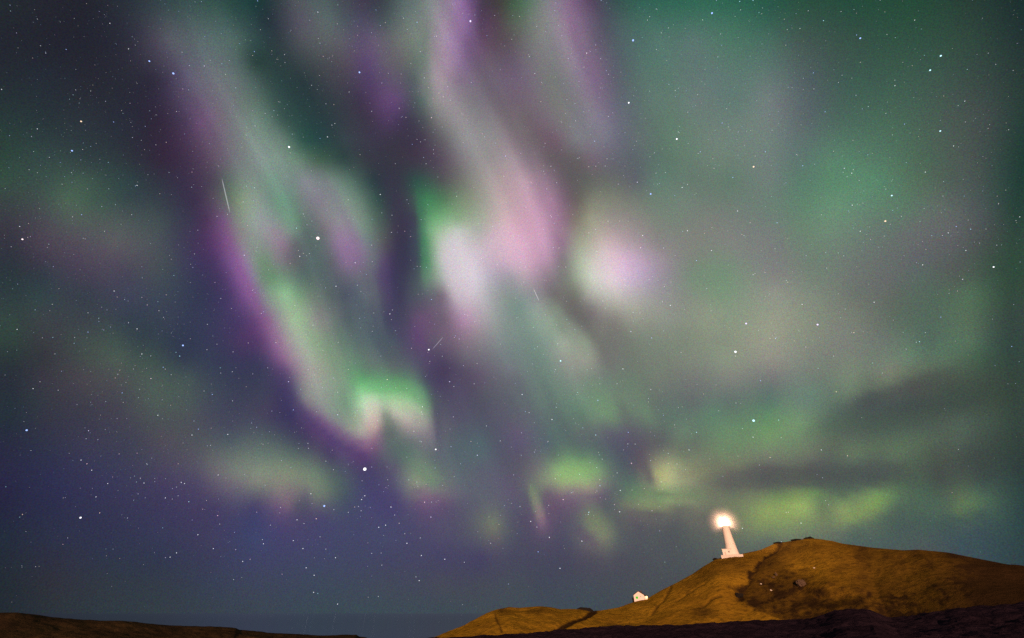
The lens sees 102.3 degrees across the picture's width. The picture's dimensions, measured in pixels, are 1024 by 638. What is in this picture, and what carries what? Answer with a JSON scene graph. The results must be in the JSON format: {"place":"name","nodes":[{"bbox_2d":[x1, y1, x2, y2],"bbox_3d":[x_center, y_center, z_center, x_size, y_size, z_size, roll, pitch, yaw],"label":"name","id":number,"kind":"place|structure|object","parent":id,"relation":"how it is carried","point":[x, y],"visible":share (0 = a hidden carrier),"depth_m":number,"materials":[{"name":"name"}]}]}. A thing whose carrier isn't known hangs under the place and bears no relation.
{"place":"outdoors","nodes":[
{"label":"outdoors","id":0,"kind":"place"},
{"bbox_2d":[0,612,365,637],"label":"headland","id":1,"kind":"structure","parent":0,"point":[17,625],"depth_m":149.11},
{"bbox_2d":[26,613,485,637],"bbox_3d":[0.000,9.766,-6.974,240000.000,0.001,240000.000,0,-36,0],"label":"sea","id":2,"kind":"structure","parent":0,"point":[397,625],"depth_m":750.55,"materials":[{"name":"teal liquid"}]},
{"bbox_2d":[0,0,1023,612],"label":"sky","id":3,"kind":"structure","parent":0,"point":[477,196],"materials":[{"name":"multicoloured"}]},
{"bbox_2d":[430,601,1023,637],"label":"lava field","id":4,"kind":"structure","parent":0,"point":[995,621],"depth_m":72.94,"materials":[{"name":"black stone"}]},
{"bbox_2d":[436,538,1023,637],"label":"hill","id":5,"kind":"structure","parent":0,"point":[884,582],"depth_m":249.61,"materials":[{"name":"brown plant"}]},
{"bbox_2d":[577,607,592,611],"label":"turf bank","id":6,"kind":"structure","parent":5,"relation":"on","point":[587,609],"depth_m":291.75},
{"bbox_2d":[632,591,647,601],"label":"house","id":7,"kind":"structure","parent":5,"relation":"on","point":[638,595],"depth_m":316.15,"materials":[{"name":"white paint"}]},
{"bbox_2d":[720,519,742,558],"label":"lighthouse","id":8,"kind":"object","parent":5,"relation":"on","point":[730,550],"visible":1,"depth_m":354.07,"materials":[{"name":"concrete"}]},
{"bbox_2d":[735,592,742,597],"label":"rock","id":9,"kind":"object","parent":5,"relation":"on","point":[739,595],"visible":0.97,"depth_m":267.25,"materials":[{"name":"brown stone"}]},
{"bbox_2d":[796,579,805,586],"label":"boulder","id":10,"kind":"object","parent":5,"relation":"on","point":[800,583],"visible":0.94,"depth_m":257.94,"materials":[{"name":"stone"}]}
]}

